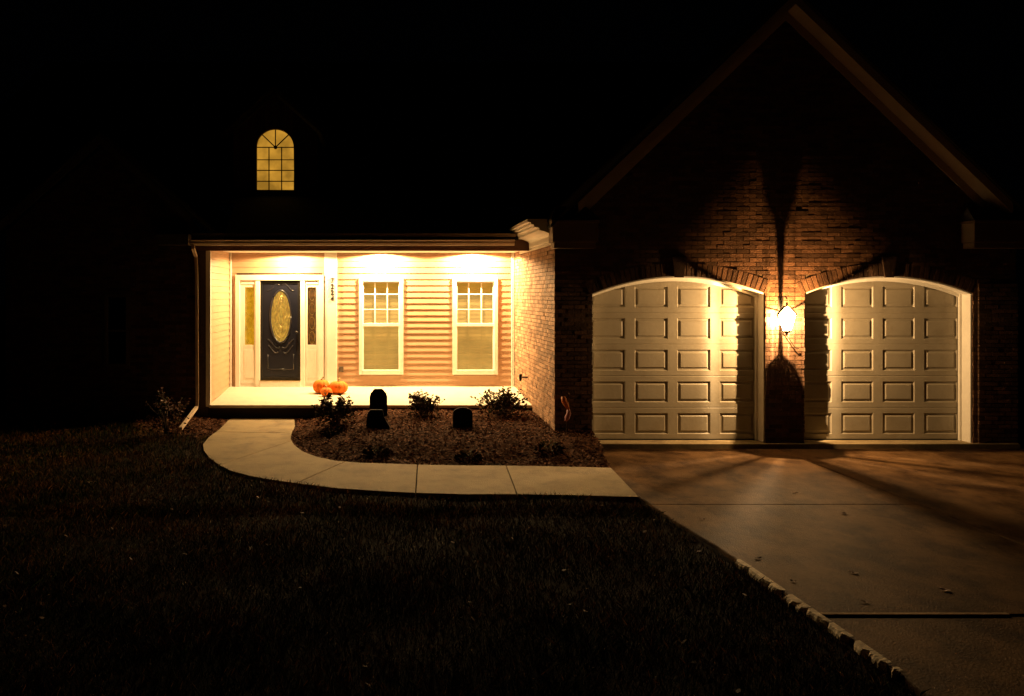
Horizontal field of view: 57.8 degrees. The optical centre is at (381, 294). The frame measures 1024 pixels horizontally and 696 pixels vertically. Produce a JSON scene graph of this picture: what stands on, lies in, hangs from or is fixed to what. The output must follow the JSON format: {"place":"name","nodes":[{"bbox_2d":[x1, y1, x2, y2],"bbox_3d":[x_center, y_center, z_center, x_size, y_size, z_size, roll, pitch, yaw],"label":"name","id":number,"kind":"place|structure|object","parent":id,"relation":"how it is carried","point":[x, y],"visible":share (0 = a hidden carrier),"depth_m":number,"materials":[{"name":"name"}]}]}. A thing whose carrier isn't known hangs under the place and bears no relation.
{"place":"outdoors","nodes":[
{"label":"outdoors","id":0,"kind":"place"},
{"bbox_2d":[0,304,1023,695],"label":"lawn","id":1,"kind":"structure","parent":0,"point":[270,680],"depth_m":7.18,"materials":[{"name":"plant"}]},
{"bbox_2d":[141,387,190,433],"bbox_3d":[-3.512,1.888,14.920,0.814,0.772,0.836,0,0,0],"label":"shrub","id":2,"kind":"object","parent":1,"relation":"on","point":[162,405],"visible":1,"depth_m":14.85,"materials":[{"name":"green plant"}]},
{"bbox_2d":[133,412,229,438],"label":"mulch","id":3,"kind":"object","parent":1,"relation":"on","point":[196,422],"visible":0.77,"depth_m":15.71,"materials":[{"name":"brown wood"}]},
{"bbox_2d":[203,432,290,466],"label":"walkway","id":4,"kind":"structure","parent":1,"relation":"on","point":[221,447],"depth_m":14.04,"materials":[{"name":"concrete"}]},
{"bbox_2d":[216,418,294,435],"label":"walkway","id":5,"kind":"structure","parent":1,"relation":"on","point":[272,425],"depth_m":15.65,"materials":[{"name":"concrete"}]},
{"bbox_2d":[220,441,343,484],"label":"walkway","id":6,"kind":"structure","parent":1,"relation":"on","point":[287,461],"depth_m":12.54,"materials":[{"name":"concrete"}]},
{"bbox_2d":[297,462,416,495],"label":"walkway","id":7,"kind":"structure","parent":1,"relation":"on","point":[375,478],"depth_m":11.71,"materials":[{"name":"concrete"}]},
{"bbox_2d":[3,424,873,695],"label":"leaf litter","id":8,"kind":"object","parent":1,"relation":"on","point":[710,680],"visible":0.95,"depth_m":6.73,"materials":[{"name":"brown plant"}]},
{"bbox_2d":[291,408,614,471],"bbox_3d":[0.836,2.238,14.412,5.040,0.330,4.340,0,0,0],"label":"mulch bed","id":9,"kind":"object","parent":1,"relation":"on","point":[509,440],"visible":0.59,"depth_m":13.42,"materials":[{"name":"brown wood"}]},
{"bbox_2d":[319,425,346,435],"bbox_3d":[-0.771,2.164,14.503,0.446,0.164,0.438,0,0,0],"label":"plant","id":10,"kind":"object","parent":9,"relation":"on","point":[326,431],"visible":0.97,"depth_m":14.46,"materials":[{"name":"green plant"}]},
{"bbox_2d":[311,392,357,427],"bbox_3d":[-0.772,1.937,15.139,0.745,0.596,0.724,0,0,15],"label":"shrub","id":11,"kind":"object","parent":9,"relation":"on","point":[336,413],"visible":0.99,"depth_m":15.04,"materials":[{"name":"green plant"}]},
{"bbox_2d":[362,445,389,457],"bbox_3d":[-0.081,2.248,13.074,0.419,0.176,0.412,0,0,0],"label":"plant","id":12,"kind":"object","parent":9,"relation":"on","point":[385,452],"visible":1,"depth_m":13.02,"materials":[{"name":"green plant"}]},
{"bbox_2d":[366,409,389,429],"bbox_3d":[-0.066,2.014,14.550,0.440,0.350,0.110,0,0,0],"label":"gravestone","id":13,"kind":"object","parent":9,"relation":"on","point":[376,418],"visible":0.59,"depth_m":14.52,"materials":[{"name":"black stone"}]},
{"bbox_2d":[370,389,386,416],"bbox_3d":[-0.058,1.894,15.750,0.365,0.520,0.110,0,0,0],"label":"gravestone","id":14,"kind":"object","parent":9,"relation":"on","point":[378,398],"visible":0.56,"depth_m":15.71,"materials":[{"name":"black stone"}]},
{"bbox_2d":[404,389,444,419],"bbox_3d":[0.704,1.915,15.670,0.624,0.600,0.710,0,0,-26],"label":"shrub","id":15,"kind":"object","parent":9,"relation":"on","point":[420,405],"visible":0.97,"depth_m":15.60,"materials":[{"name":"green plant"}]},
{"bbox_2d":[453,407,472,428],"bbox_3d":[1.288,1.992,14.550,0.375,0.380,0.110,0,0,0],"label":"gravestone","id":16,"kind":"object","parent":9,"relation":"on","point":[462,417],"visible":0.73,"depth_m":14.52,"materials":[{"name":"black stone"}]},
{"bbox_2d":[454,450,482,462],"bbox_3d":[1.227,2.269,12.854,0.430,0.180,0.423,0,0,0],"label":"plant","id":17,"kind":"object","parent":9,"relation":"on","point":[476,457],"visible":1,"depth_m":12.79,"materials":[{"name":"green plant"}]},
{"bbox_2d":[470,386,528,419],"bbox_3d":[2.021,1.905,15.778,1.003,0.620,0.921,0,0,0],"label":"shrub","id":18,"kind":"object","parent":9,"relation":"on","point":[506,401],"visible":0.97,"depth_m":15.65,"materials":[{"name":"green plant"}]},
{"bbox_2d":[534,438,564,454],"bbox_3d":[2.397,2.185,13.093,0.455,0.217,0.462,0,0,0],"label":"plant","id":19,"kind":"object","parent":9,"relation":"on","point":[542,446],"visible":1,"depth_m":13.03,"materials":[{"name":"green plant"}]},
{"bbox_2d":[561,396,570,432],"bbox_3d":[2.831,1.870,14.030,0.146,0.610,0.090,0,0,0],"label":"garden ornament","id":20,"kind":"object","parent":9,"relation":"on","point":[564,401],"visible":0.96,"depth_m":14.00,"materials":[{"name":"brown metal"}]},
{"bbox_2d":[416,465,515,498],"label":"walkway","id":21,"kind":"structure","parent":1,"relation":"on","point":[467,481],"depth_m":11.54,"materials":[{"name":"concrete"}]},
{"bbox_2d":[0,0,1023,443],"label":"house","id":22,"kind":"structure","parent":1,"relation":"on","point":[652,250],"depth_m":16.42,"materials":[{"name":"brick"}]},
{"bbox_2d":[104,294,129,366],"bbox_3d":[-4.756,0.657,16.425,0.444,1.314,0.070,0,0,0],"label":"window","id":23,"kind":"structure","parent":22,"relation":"in","point":[116,306],"depth_m":16.42,"materials":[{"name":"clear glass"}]},
{"bbox_2d":[256,129,293,189],"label":"arched window","id":24,"kind":"structure","parent":22,"relation":"in","point":[275,147],"depth_m":17.63,"materials":[{"name":"glass"}]},
{"bbox_2d":[260,280,299,379],"bbox_3d":[-2.067,0.735,18.590,0.819,2.030,0.160,0,0,0],"label":"front door","id":25,"kind":"structure","parent":22,"relation":"in","point":[279,299],"depth_m":18.63,"materials":[{"name":"black paint"}]},
{"bbox_2d":[313,377,329,392],"bbox_3d":[-1.175,1.757,17.750,0.333,0.318,0.335,0,0,0],"label":"pumpkin","id":26,"kind":"object","parent":22,"relation":"on","point":[318,385],"visible":0.66,"depth_m":17.63,"materials":[{"name":"orange food"}]},
{"bbox_2d":[320,385,331,395],"bbox_3d":[-1.056,1.835,17.400,0.225,0.209,0.224,0,0,-25],"label":"pumpkin","id":27,"kind":"object","parent":22,"relation":"on","point":[325,390],"visible":0.78,"depth_m":17.32,"materials":[{"name":"orange food"}]},
{"bbox_2d":[329,378,347,393],"bbox_3d":[-0.841,1.771,17.700,0.370,0.296,0.368,0,0,33],"label":"pumpkin","id":28,"kind":"object","parent":22,"relation":"on","point":[338,387],"visible":0.93,"depth_m":17.57,"materials":[{"name":"orange food"}]},
{"bbox_2d":[359,278,402,374],"bbox_3d":[-0.014,0.652,18.639,0.903,1.974,0.162,0,0,0],"label":"window","id":29,"kind":"structure","parent":22,"relation":"in","point":[380,299],"depth_m":18.72,"materials":[{"name":"white glass"}]},
{"bbox_2d":[452,278,497,374],"bbox_3d":[1.900,0.652,18.639,0.922,1.974,0.162,0,0,0],"label":"window","id":30,"kind":"structure","parent":22,"relation":"in","point":[475,300],"depth_m":18.72,"materials":[{"name":"white glass"}]},
{"bbox_2d":[592,276,764,442],"bbox_3d":[4.644,0.834,14.475,2.719,3.092,0.350,0,0,0],"label":"garage door","id":31,"kind":"structure","parent":22,"relation":"in","point":[673,358],"depth_m":14.59,"materials":[{"name":"paint"}]},
{"bbox_2d":[777,296,798,348],"bbox_3d":[6.277,0.441,14.120,0.304,0.835,0.428,0,0,26],"label":"wall lantern","id":32,"kind":"object","parent":22,"relation":"attached to","point":[786,309],"depth_m":14.05,"materials":[{"name":"white glass"}]},
{"bbox_2d":[804,276,971,442],"bbox_3d":[7.924,0.834,14.475,2.648,3.092,0.350,0,0,0],"label":"garage door","id":33,"kind":"structure","parent":22,"relation":"in","point":[886,358],"depth_m":14.59,"materials":[{"name":"paint"}]},
{"bbox_2d":[507,466,638,500],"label":"walkway","id":34,"kind":"structure","parent":1,"relation":"on","point":[597,482],"depth_m":11.49,"materials":[{"name":"concrete"}]},
{"bbox_2d":[598,440,1019,448],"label":"garage slab","id":35,"kind":"structure","parent":1,"relation":"on","point":[806,444],"depth_m":14.19,"materials":[{"name":"concrete"}]},
{"bbox_2d":[736,559,901,682],"bbox_3d":[3.227,2.485,7.014,0.107,0.190,2.467,0,0,-2],"label":"driveway edge","id":36,"kind":"object","parent":1,"relation":"on","point":[860,647],"visible":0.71,"depth_m":6.71,"materials":[{"name":"stone"}]},
{"bbox_2d":[0,0,1023,304],"label":"sky","id":37,"kind":"structure","parent":0,"point":[961,61],"materials":[{"name":"black"}]},
{"bbox_2d":[600,449,917,506],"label":"driveway","id":38,"kind":"structure","parent":0,"point":[650,477],"depth_m":11.82,"materials":[{"name":"concrete"}]},
{"bbox_2d":[652,505,1023,616],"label":"driveway","id":39,"kind":"structure","parent":0,"point":[906,558],"depth_m":8.42,"materials":[{"name":"concrete"}]},
{"bbox_2d":[778,449,1023,504],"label":"driveway","id":40,"kind":"structure","parent":0,"point":[955,476],"depth_m":12.36,"materials":[{"name":"concrete"}]},
{"bbox_2d":[826,617,1023,695],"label":"driveway","id":41,"kind":"structure","parent":0,"point":[961,656],"depth_m":6.17,"materials":[{"name":"concrete"}]},
{"bbox_2d":[921,504,1023,545],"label":"driveway","id":42,"kind":"structure","parent":0,"point":[1005,521],"depth_m":9.83,"materials":[{"name":"concrete"}]},
{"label":"driveway base","id":43,"kind":"structure","parent":0,"visible":0},
{"bbox_2d":[820,612,1009,616],"bbox_3d":[3.994,2.421,6.849,1.407,0.057,0.046,0,0,0],"label":"driveway joint","id":44,"kind":"object","parent":43,"relation":"on","point":[915,614],"visible":0.51,"depth_m":6.83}
]}

